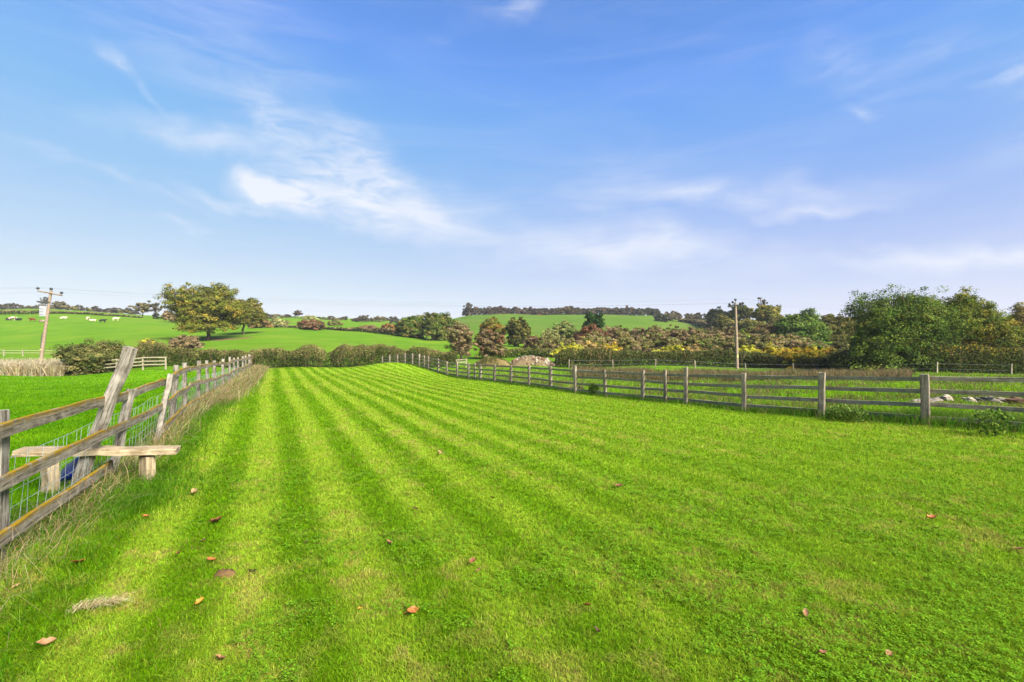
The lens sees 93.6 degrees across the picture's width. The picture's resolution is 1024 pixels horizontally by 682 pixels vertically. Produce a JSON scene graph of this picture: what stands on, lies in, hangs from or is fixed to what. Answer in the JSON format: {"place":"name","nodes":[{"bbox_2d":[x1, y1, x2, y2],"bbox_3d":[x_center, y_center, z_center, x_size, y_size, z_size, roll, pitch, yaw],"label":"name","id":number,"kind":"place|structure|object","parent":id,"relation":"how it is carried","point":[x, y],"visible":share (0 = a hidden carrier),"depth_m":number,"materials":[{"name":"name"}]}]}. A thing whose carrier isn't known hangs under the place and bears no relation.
{"place":"outdoors","nodes":[
{"label":"outdoors","id":0,"kind":"place"},
{"bbox_2d":[0,370,240,574],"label":"meadow","id":1,"kind":"structure","parent":0,"point":[134,376],"depth_m":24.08,"materials":[{"name":"green plant"}]},
{"bbox_2d":[60,457,78,483],"bbox_3d":[-5.525,1.615,6.101,0.232,0.611,0.307,44,-6,-12],"label":"plastic sack","id":2,"kind":"object","parent":1,"relation":"on","point":[68,470],"visible":0.29,"depth_m":6.02,"materials":[{"name":"blue plastic"}]},
{"bbox_2d":[11,346,180,492],"bbox_3d":[-5.050,1.007,5.921,1.600,1.899,0.258,0,0,-22],"label":"stile","id":3,"kind":"object","parent":1,"relation":"on","point":[147,458],"visible":0.62,"depth_m":5.89,"materials":[{"name":"wood"}]},
{"bbox_2d":[0,354,251,558],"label":"netting fence","id":4,"kind":"object","parent":1,"relation":"on","point":[8,429],"visible":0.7,"depth_m":5.29,"materials":[{"name":"metal"}]},
{"bbox_2d":[0,364,275,680],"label":"dry grass","id":5,"kind":"structure","parent":0,"point":[239,383],"depth_m":5.96,"materials":[{"name":"beige plant"}]},
{"bbox_2d":[0,395,291,681],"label":"long grass","id":6,"kind":"structure","parent":0,"point":[145,487],"depth_m":4.97,"materials":[{"name":"green plant"}]},
{"bbox_2d":[0,309,1016,376],"bbox_3d":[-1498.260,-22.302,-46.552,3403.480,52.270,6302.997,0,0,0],"label":"pasture","id":7,"kind":"structure","parent":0,"point":[25,333],"depth_m":133.28,"materials":[{"name":"green plant"}]},
{"bbox_2d":[0,356,68,375],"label":"tall straw","id":8,"kind":"object","parent":7,"relation":"on","point":[33,369],"visible":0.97,"depth_m":47.05,"materials":[{"name":"beige plant"}]},
{"bbox_2d":[36,287,62,358],"bbox_3d":[-58.536,-1.619,60.900,3.335,10.430,0.620,0,0,0],"label":"utility pole","id":9,"kind":"object","parent":7,"relation":"on","point":[44,311],"visible":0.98,"depth_m":60.85,"materials":[{"name":"wood"}]},
{"bbox_2d":[51,301,69,309],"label":"tree","id":10,"kind":"object","parent":7,"relation":"on","point":[61,305],"visible":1,"depth_m":333.67,"materials":[{"name":"green plant"}]},
{"bbox_2d":[0,310,141,317],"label":"hedge","id":11,"kind":"object","parent":7,"relation":"on","point":[33,312],"visible":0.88,"depth_m":222.50,"materials":[{"name":"green plant"}]},
{"bbox_2d":[0,356,166,371],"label":"meadow fence","id":12,"kind":"object","parent":7,"relation":"on","point":[143,361],"visible":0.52,"depth_m":47.90,"materials":[{"name":"wood"}]},
{"bbox_2d":[48,338,135,375],"bbox_3d":[-43.421,1.605,49.502,8.156,4.353,6.732,0,0,0],"label":"bush","id":13,"kind":"object","parent":7,"relation":"on","point":[82,357],"visible":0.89,"depth_m":47.78,"materials":[{"name":"green plant"}]},
{"bbox_2d":[128,300,152,317],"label":"tree","id":14,"kind":"object","parent":7,"relation":"on","point":[145,307],"visible":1,"depth_m":223.28,"materials":[{"name":"green plant"}]},
{"bbox_2d":[138,338,157,362],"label":"shrub","id":15,"kind":"object","parent":7,"relation":"on","point":[149,341],"visible":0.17,"depth_m":59.58,"materials":[{"name":"yellow plant"}]},
{"bbox_2d":[149,302,161,318],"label":"tree","id":16,"kind":"object","parent":7,"relation":"on","point":[155,306],"visible":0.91,"depth_m":227.36,"materials":[{"name":"green plant"}]},
{"bbox_2d":[160,310,177,321],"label":"bush","id":17,"kind":"object","parent":7,"relation":"on","point":[165,315],"visible":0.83,"depth_m":199.16,"materials":[{"name":"brown plant"}]},
{"bbox_2d":[167,334,205,348],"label":"bush","id":18,"kind":"object","parent":7,"relation":"on","point":[190,341],"visible":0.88,"depth_m":90.70,"materials":[{"name":"brown plant"}]},
{"bbox_2d":[122,339,254,368],"bbox_3d":[-37.024,1.447,55.060,14.016,4.084,3.798,0,0,-32],"label":"hedge","id":19,"kind":"object","parent":7,"relation":"on","point":[181,354],"visible":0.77,"depth_m":54.26,"materials":[{"name":"green plant"}]},
{"bbox_2d":[152,281,260,339],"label":"oak tree","id":20,"kind":"object","parent":7,"relation":"on","point":[210,313],"visible":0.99,"depth_m":114.16,"materials":[{"name":"green plant"}]},
{"bbox_2d":[229,297,268,333],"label":"tree","id":21,"kind":"object","parent":7,"relation":"on","point":[257,311],"visible":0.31,"depth_m":135.10,"materials":[{"name":"green plant"}]},
{"bbox_2d":[247,320,275,327],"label":"bush","id":22,"kind":"object","parent":7,"relation":"on","point":[267,323],"visible":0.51,"depth_m":171.11,"materials":[{"name":"brown plant"}]},
{"bbox_2d":[270,318,290,327],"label":"bush","id":23,"kind":"object","parent":7,"relation":"on","point":[276,321],"visible":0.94,"depth_m":174.03,"materials":[{"name":"green plant"}]},
{"bbox_2d":[248,341,326,367],"bbox_3d":[-27.973,1.559,59.841,10.003,3.738,3.310,0,0,-8],"label":"hedge","id":24,"kind":"object","parent":7,"relation":"on","point":[282,357],"visible":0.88,"depth_m":59.27,"materials":[{"name":"green plant"}]},
{"bbox_2d":[296,319,325,329],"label":"bush","id":25,"kind":"object","parent":7,"relation":"on","point":[313,324],"visible":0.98,"depth_m":165.73,"materials":[{"name":"brown plant"}]},
{"bbox_2d":[248,325,411,336],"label":"hedge","id":26,"kind":"object","parent":7,"relation":"on","point":[378,330],"visible":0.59,"depth_m":172.82,"materials":[{"name":"green plant"}]},
{"bbox_2d":[325,341,458,367],"bbox_3d":[-14.915,1.472,60.991,16.995,3.911,3.935,0,0,-13],"label":"hedge","id":27,"kind":"object","parent":7,"relation":"on","point":[359,352],"visible":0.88,"depth_m":60.15,"materials":[{"name":"green plant"}]},
{"bbox_2d":[394,314,425,337],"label":"tree","id":28,"kind":"object","parent":7,"relation":"on","point":[413,326],"visible":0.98,"depth_m":157.02,"materials":[{"name":"green plant"}]},
{"bbox_2d":[422,312,461,340],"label":"tree","id":29,"kind":"object","parent":7,"relation":"on","point":[437,325],"visible":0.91,"depth_m":152.35,"materials":[{"name":"green plant"}]},
{"bbox_2d":[443,320,474,360],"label":"bush","id":30,"kind":"object","parent":7,"relation":"on","point":[460,339],"visible":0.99,"depth_m":70.15,"materials":[{"name":"brown plant"}]},
{"bbox_2d":[473,326,508,357],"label":"bush","id":31,"kind":"object","parent":7,"relation":"on","point":[489,342],"visible":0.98,"depth_m":72.11,"materials":[{"name":"brown plant"}]},
{"bbox_2d":[474,317,507,343],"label":"tree","id":32,"kind":"object","parent":7,"relation":"on","point":[495,325],"visible":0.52,"depth_m":120.50,"materials":[{"name":"green plant"}]},
{"bbox_2d":[505,316,530,346],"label":"tree","id":33,"kind":"object","parent":7,"relation":"on","point":[518,331],"visible":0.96,"depth_m":116.43,"materials":[{"name":"green plant"}]},
{"bbox_2d":[497,348,549,357],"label":"hedge","id":34,"kind":"object","parent":7,"relation":"on","point":[544,352],"visible":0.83,"depth_m":76.90,"materials":[{"name":"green plant"}]},
{"bbox_2d":[521,335,540,347],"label":"bush","id":35,"kind":"object","parent":7,"relation":"on","point":[530,341],"visible":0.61,"depth_m":107.02,"materials":[{"name":"brown plant"}]},
{"bbox_2d":[511,356,559,366],"bbox_3d":[2.606,2.587,60.998,7.362,1.527,3.715,0,0,0],"label":"rubble heap","id":36,"kind":"object","parent":7,"relation":"on","point":[522,362],"visible":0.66,"depth_m":59.84,"materials":[{"name":"beige stone"}]},
{"bbox_2d":[532,336,555,354],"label":"bush","id":37,"kind":"object","parent":7,"relation":"on","point":[538,342],"visible":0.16,"depth_m":82.71,"materials":[{"name":"green plant"}]},
{"bbox_2d":[540,327,562,340],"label":"bush","id":38,"kind":"object","parent":7,"relation":"on","point":[553,333],"visible":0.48,"depth_m":105.24,"materials":[{"name":"green plant"}]},
{"bbox_2d":[536,335,573,357],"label":"bush","id":39,"kind":"object","parent":7,"relation":"on","point":[551,345],"visible":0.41,"depth_m":79.14,"materials":[{"name":"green plant"}]},
{"bbox_2d":[552,319,576,339],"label":"bush","id":40,"kind":"object","parent":7,"relation":"on","point":[567,329],"visible":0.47,"depth_m":110.41,"materials":[{"name":"green plant"}]},
{"bbox_2d":[550,342,583,363],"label":"shrub","id":41,"kind":"object","parent":7,"relation":"on","point":[569,346],"visible":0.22,"depth_m":67.56,"materials":[{"name":"yellow plant"}]},
{"bbox_2d":[572,323,610,339],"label":"bush","id":42,"kind":"object","parent":7,"relation":"on","point":[584,331],"visible":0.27,"depth_m":94.48,"materials":[{"name":"brown plant"}]},
{"bbox_2d":[581,311,605,330],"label":"pine tree","id":43,"kind":"object","parent":7,"relation":"on","point":[593,319],"visible":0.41,"depth_m":107.23,"materials":[{"name":"green plant"}]},
{"bbox_2d":[580,340,606,363],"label":"shrub","id":44,"kind":"object","parent":7,"relation":"on","point":[589,344],"visible":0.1,"depth_m":69.53,"materials":[{"name":"yellow plant"}]},
{"bbox_2d":[580,331,616,345],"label":"bush","id":45,"kind":"object","parent":7,"relation":"on","point":[597,337],"visible":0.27,"depth_m":83.26,"materials":[{"name":"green plant"}]},
{"bbox_2d":[598,342,625,361],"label":"shrub","id":46,"kind":"object","parent":7,"relation":"on","point":[615,347],"visible":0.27,"depth_m":70.72,"materials":[{"name":"yellow plant"}]},
{"bbox_2d":[604,325,629,339],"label":"bush","id":47,"kind":"object","parent":7,"relation":"on","point":[614,332],"visible":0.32,"depth_m":98.27,"materials":[{"name":"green plant"}]},
{"bbox_2d":[615,333,649,354],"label":"bush","id":48,"kind":"object","parent":7,"relation":"on","point":[625,341],"visible":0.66,"depth_m":83.55,"materials":[{"name":"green plant"}]},
{"bbox_2d":[632,340,655,355],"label":"bush","id":49,"kind":"object","parent":7,"relation":"on","point":[646,348],"visible":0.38,"depth_m":83.37,"materials":[{"name":"brown plant"}]},
{"bbox_2d":[632,324,671,341],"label":"bush","id":50,"kind":"object","parent":7,"relation":"on","point":[647,334],"visible":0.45,"depth_m":94.69,"materials":[{"name":"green plant"}]},
{"bbox_2d":[648,334,670,351],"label":"bush","id":51,"kind":"object","parent":7,"relation":"on","point":[655,343],"visible":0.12,"depth_m":84.18,"materials":[{"name":"green plant"}]},
{"bbox_2d":[651,344,683,361],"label":"shrub","id":52,"kind":"object","parent":7,"relation":"on","point":[673,348],"visible":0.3,"depth_m":72.42,"materials":[{"name":"yellow plant"}]},
{"bbox_2d":[661,324,678,340],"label":"bush","id":53,"kind":"object","parent":7,"relation":"on","point":[669,332],"visible":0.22,"depth_m":98.09,"materials":[{"name":"brown plant"}]},
{"bbox_2d":[658,336,687,349],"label":"bush","id":54,"kind":"object","parent":7,"relation":"on","point":[673,341],"visible":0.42,"depth_m":82.39,"materials":[{"name":"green plant"}]},
{"bbox_2d":[673,327,710,340],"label":"bush","id":55,"kind":"object","parent":7,"relation":"on","point":[683,333],"visible":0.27,"depth_m":95.04,"materials":[{"name":"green plant"}]},
{"bbox_2d":[682,333,717,356],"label":"bush","id":56,"kind":"object","parent":7,"relation":"on","point":[700,341],"visible":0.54,"depth_m":82.53,"materials":[{"name":"green plant"}]},
{"bbox_2d":[706,322,741,339],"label":"bush","id":57,"kind":"object","parent":7,"relation":"on","point":[726,332],"visible":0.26,"depth_m":95.44,"materials":[{"name":"brown plant"}]},
{"bbox_2d":[713,315,734,329],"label":"tree","id":58,"kind":"object","parent":7,"relation":"on","point":[724,321],"visible":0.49,"depth_m":163.19,"materials":[{"name":"green plant"}]},
{"bbox_2d":[708,338,739,354],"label":"bush","id":59,"kind":"object","parent":7,"relation":"on","point":[722,345],"visible":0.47,"depth_m":87.43,"materials":[{"name":"brown plant"}]},
{"bbox_2d":[715,331,745,350],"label":"bush","id":60,"kind":"object","parent":7,"relation":"on","point":[731,340],"visible":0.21,"depth_m":87.90,"materials":[{"name":"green plant"}]},
{"bbox_2d":[728,299,743,368],"bbox_3d":[29.086,-0.487,62.435,2.068,10.078,0.550,0,0,0],"label":"utility pole","id":61,"kind":"object","parent":7,"relation":"on","point":[735,305],"visible":0.96,"depth_m":62.35,"materials":[{"name":"wood"}]},
{"bbox_2d":[31,292,865,309],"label":"power line","id":62,"kind":"object","parent":61,"relation":"hanging from","point":[477,306],"visible":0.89,"depth_m":61.79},
{"bbox_2d":[738,344,758,364],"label":"shrub","id":63,"kind":"object","parent":7,"relation":"on","point":[744,348],"visible":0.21,"depth_m":68.50,"materials":[{"name":"yellow plant"}]},
{"bbox_2d":[732,317,765,332],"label":"tree","id":64,"kind":"object","parent":7,"relation":"on","point":[747,324],"visible":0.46,"depth_m":157.63,"materials":[{"name":"green plant"}]},
{"bbox_2d":[738,330,776,351],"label":"bush","id":65,"kind":"object","parent":7,"relation":"on","point":[762,341],"visible":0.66,"depth_m":86.33,"materials":[{"name":"green plant"}]},
{"bbox_2d":[746,323,777,335],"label":"bush","id":66,"kind":"object","parent":7,"relation":"on","point":[761,328],"visible":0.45,"depth_m":111.16,"materials":[{"name":"brown plant"}]},
{"bbox_2d":[750,303,781,323],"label":"oak tree","id":67,"kind":"object","parent":7,"relation":"on","point":[762,313],"visible":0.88,"depth_m":177.87,"materials":[{"name":"green plant"}]},
{"bbox_2d":[748,343,795,367],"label":"shrub","id":68,"kind":"object","parent":7,"relation":"on","point":[771,350],"visible":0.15,"depth_m":65.28,"materials":[{"name":"yellow plant"}]},
{"bbox_2d":[768,337,784,349],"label":"bush","id":69,"kind":"object","parent":7,"relation":"on","point":[778,343],"visible":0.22,"depth_m":86.48,"materials":[{"name":"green plant"}]},
{"bbox_2d":[774,333,802,350],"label":"bush","id":70,"kind":"object","parent":7,"relation":"on","point":[788,340],"visible":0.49,"depth_m":88.92,"materials":[{"name":"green plant"}]},
{"bbox_2d":[772,307,832,344],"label":"tree","id":71,"kind":"object","parent":7,"relation":"on","point":[810,325],"visible":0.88,"depth_m":103.80,"materials":[{"name":"green plant"}]},
{"bbox_2d":[771,344,835,369],"bbox_3d":[38.561,2.178,62.288,8.932,3.520,6.531,0,0,0],"label":"shrub","id":72,"kind":"object","parent":7,"relation":"on","point":[809,352],"visible":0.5,"depth_m":61.48,"materials":[{"name":"yellow plant"}]},
{"bbox_2d":[791,336,816,347],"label":"bush","id":73,"kind":"object","parent":7,"relation":"on","point":[802,338],"visible":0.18,"depth_m":89.83,"materials":[{"name":"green plant"}]},
{"bbox_2d":[798,341,827,349],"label":"bush","id":74,"kind":"object","parent":7,"relation":"on","point":[819,345],"visible":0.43,"depth_m":86.90,"materials":[{"name":"green plant"}]},
{"bbox_2d":[810,347,856,369],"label":"shrub","id":75,"kind":"object","parent":7,"relation":"on","point":[833,352],"visible":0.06,"depth_m":60.07,"materials":[{"name":"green plant"}]},
{"bbox_2d":[827,337,847,349],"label":"bush","id":76,"kind":"object","parent":7,"relation":"on","point":[834,344],"visible":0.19,"depth_m":85.94,"materials":[{"name":"green plant"}]},
{"bbox_2d":[823,314,857,342],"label":"tree","id":77,"kind":"object","parent":7,"relation":"on","point":[835,324],"visible":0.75,"depth_m":108.40,"materials":[{"name":"green plant"}]},
{"bbox_2d":[0,362,1023,681],"bbox_3d":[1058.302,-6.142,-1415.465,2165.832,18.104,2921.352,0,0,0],"label":"lawn","id":78,"kind":"structure","parent":0,"point":[490,451],"depth_m":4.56,"materials":[{"name":"green plant"}]},
{"bbox_2d":[30,636,56,645],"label":"fallen leaf","id":79,"kind":"object","parent":78,"relation":"on","point":[45,641],"visible":0.94,"depth_m":2.77,"materials":[{"name":"orange plant"}]},
{"bbox_2d":[66,592,139,613],"bbox_3d":[-2.647,1.713,3.175,0.467,0.060,0.421,0,0,0],"label":"straw clump","id":80,"kind":"object","parent":78,"relation":"on","point":[106,603],"visible":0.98,"depth_m":3.16,"materials":[{"name":"beige plant"}]},
{"bbox_2d":[213,568,255,579],"bbox_3d":[-2.123,1.774,3.662,0.329,0.074,0.147,0,0,-8],"label":"molehill","id":81,"kind":"object","parent":78,"relation":"on","point":[226,573],"visible":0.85,"depth_m":3.64,"materials":[{"name":"soil"}]},
{"bbox_2d":[175,430,1023,681],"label":"clover","id":82,"kind":"object","parent":78,"relation":"on","point":[758,669],"visible":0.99,"depth_m":3.46,"materials":[{"name":"green plant"}]},
{"bbox_2d":[825,404,868,422],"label":"weed clump","id":83,"kind":"object","parent":78,"relation":"on","point":[853,409],"visible":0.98,"depth_m":11.26,"materials":[{"name":"green plant"}]},
{"bbox_2d":[966,407,1016,438],"bbox_3d":[9.178,1.546,9.168,0.532,0.596,0.716,0,0,0],"label":"dock plant","id":84,"kind":"object","parent":78,"relation":"on","point":[982,414],"visible":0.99,"depth_m":9.16,"materials":[{"name":"green plant"}]},
{"bbox_2d":[0,0,1023,319],"label":"sky","id":85,"kind":"structure","parent":0,"point":[449,155],"materials":[{"name":"blue"}]},
{"bbox_2d":[392,314,863,334],"bbox_3d":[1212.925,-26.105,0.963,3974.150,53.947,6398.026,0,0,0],"label":"hill","id":86,"kind":"structure","parent":0,"point":[538,324],"depth_m":311.28,"materials":[{"name":"green plant"}]},
{"bbox_2d":[555,306,577,313],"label":"tree","id":87,"kind":"object","parent":86,"relation":"on","point":[569,309],"visible":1,"depth_m":392.93,"materials":[{"name":"green plant"}]},
{"bbox_2d":[653,313,670,321],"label":"bush","id":88,"kind":"object","parent":86,"relation":"on","point":[664,318],"visible":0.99,"depth_m":318.19,"materials":[{"name":"green plant"}]},
{"bbox_2d":[663,311,682,320],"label":"bush","id":89,"kind":"object","parent":86,"relation":"on","point":[675,315],"visible":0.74,"depth_m":332.23,"materials":[{"name":"green plant"}]},
{"bbox_2d":[678,318,714,329],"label":"hedge","id":90,"kind":"object","parent":86,"relation":"on","point":[702,323],"visible":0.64,"depth_m":289.02,"materials":[{"name":"green plant"}]},
{"bbox_2d":[705,306,726,326],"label":"tree","id":91,"kind":"object","parent":86,"relation":"on","point":[712,316],"visible":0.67,"depth_m":223.47,"materials":[{"name":"green plant"}]},
{"bbox_2d":[722,304,753,320],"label":"oak tree","id":92,"kind":"object","parent":86,"relation":"on","point":[743,311],"visible":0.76,"depth_m":187.80,"materials":[{"name":"green plant"}]},
{"bbox_2d":[435,366,1022,431],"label":"paddock","id":93,"kind":"structure","parent":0,"point":[519,369],"depth_m":38.05,"materials":[{"name":"green plant"}]},
{"bbox_2d":[475,356,514,367],"bbox_3d":[-2.143,2.435,56.921,5.885,1.460,3.149,0,0,0],"label":"soil heap","id":94,"kind":"object","parent":93,"relation":"on","point":[490,360],"visible":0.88,"depth_m":56.44,"materials":[{"name":"brown soil"}]},
{"bbox_2d":[588,382,602,394],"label":"weed clump","id":95,"kind":"object","parent":93,"relation":"on","point":[595,387],"visible":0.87,"depth_m":20.92,"materials":[{"name":"green plant"}]},
{"bbox_2d":[553,345,836,369],"bbox_3d":[22.908,1.916,62.406,35.918,3.596,8.706,0,0,0],"label":"hedge","id":96,"kind":"object","parent":93,"relation":"on","point":[688,356],"visible":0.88,"depth_m":62.82,"materials":[{"name":"green plant"}]},
{"bbox_2d":[381,353,1023,426],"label":"rail fence","id":97,"kind":"object","parent":93,"relation":"on","point":[925,391],"visible":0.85,"depth_m":13.56,"materials":[{"name":"wood"}]},
{"bbox_2d":[405,363,1023,435],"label":"verge grass","id":98,"kind":"structure","parent":93,"relation":"on","point":[937,422],"depth_m":11.52,"materials":[{"name":"green plant"}]},
{"bbox_2d":[434,365,1023,419],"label":"paddock grass","id":99,"kind":"structure","parent":93,"relation":"on","point":[814,394],"depth_m":20.75,"materials":[{"name":"green plant"}]},
{"bbox_2d":[570,364,913,381],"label":"dead weeds","id":100,"kind":"object","parent":93,"relation":"on","point":[904,372],"visible":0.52,"depth_m":39.90,"materials":[{"name":"brown plant"}]},
{"bbox_2d":[568,359,1012,374],"bbox_3d":[27.577,2.983,54.643,41.713,1.845,6.887,0,0,21],"label":"stake fence","id":101,"kind":"object","parent":93,"relation":"on","point":[1011,366],"visible":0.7,"depth_m":57.24,"materials":[{"name":"wood"}]},
{"bbox_2d":[833,283,986,372],"bbox_3d":[43.126,-1.318,53.255,15.836,10.260,10.564,0,0,0],"label":"tree","id":102,"kind":"object","parent":93,"relation":"on","point":[909,319],"visible":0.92,"depth_m":50.82,"materials":[{"name":"green plant"}]},
{"bbox_2d":[829,341,1023,373],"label":"hedge","id":103,"kind":"object","parent":93,"relation":"on","point":[1010,355],"visible":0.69,"depth_m":49.07,"materials":[{"name":"green plant"}]},
{"bbox_2d":[926,295,983,370],"bbox_3d":[48.463,-0.886,54.189,10.518,9.094,8.978,0,0,0],"label":"tree","id":104,"kind":"object","parent":93,"relation":"on","point":[944,304],"visible":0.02,"depth_m":53.96,"materials":[{"name":"green plant"}]},
{"bbox_2d":[932,285,1023,371],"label":"tree","id":105,"kind":"object","parent":93,"relation":"on","point":[996,333],"visible":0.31,"depth_m":51.42,"materials":[{"name":"green plant"}]},
{"bbox_2d":[995,302,1023,368],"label":"tree","id":106,"kind":"object","parent":93,"relation":"on","point":[1018,309],"visible":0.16,"depth_m":53.60,"materials":[{"name":"green plant"}]},
{"bbox_2d":[1004,397,1023,404],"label":"stone","id":107,"kind":"object","parent":93,"relation":"on","point":[1014,399],"visible":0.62,"depth_m":13.30,"materials":[{"name":"stone"}]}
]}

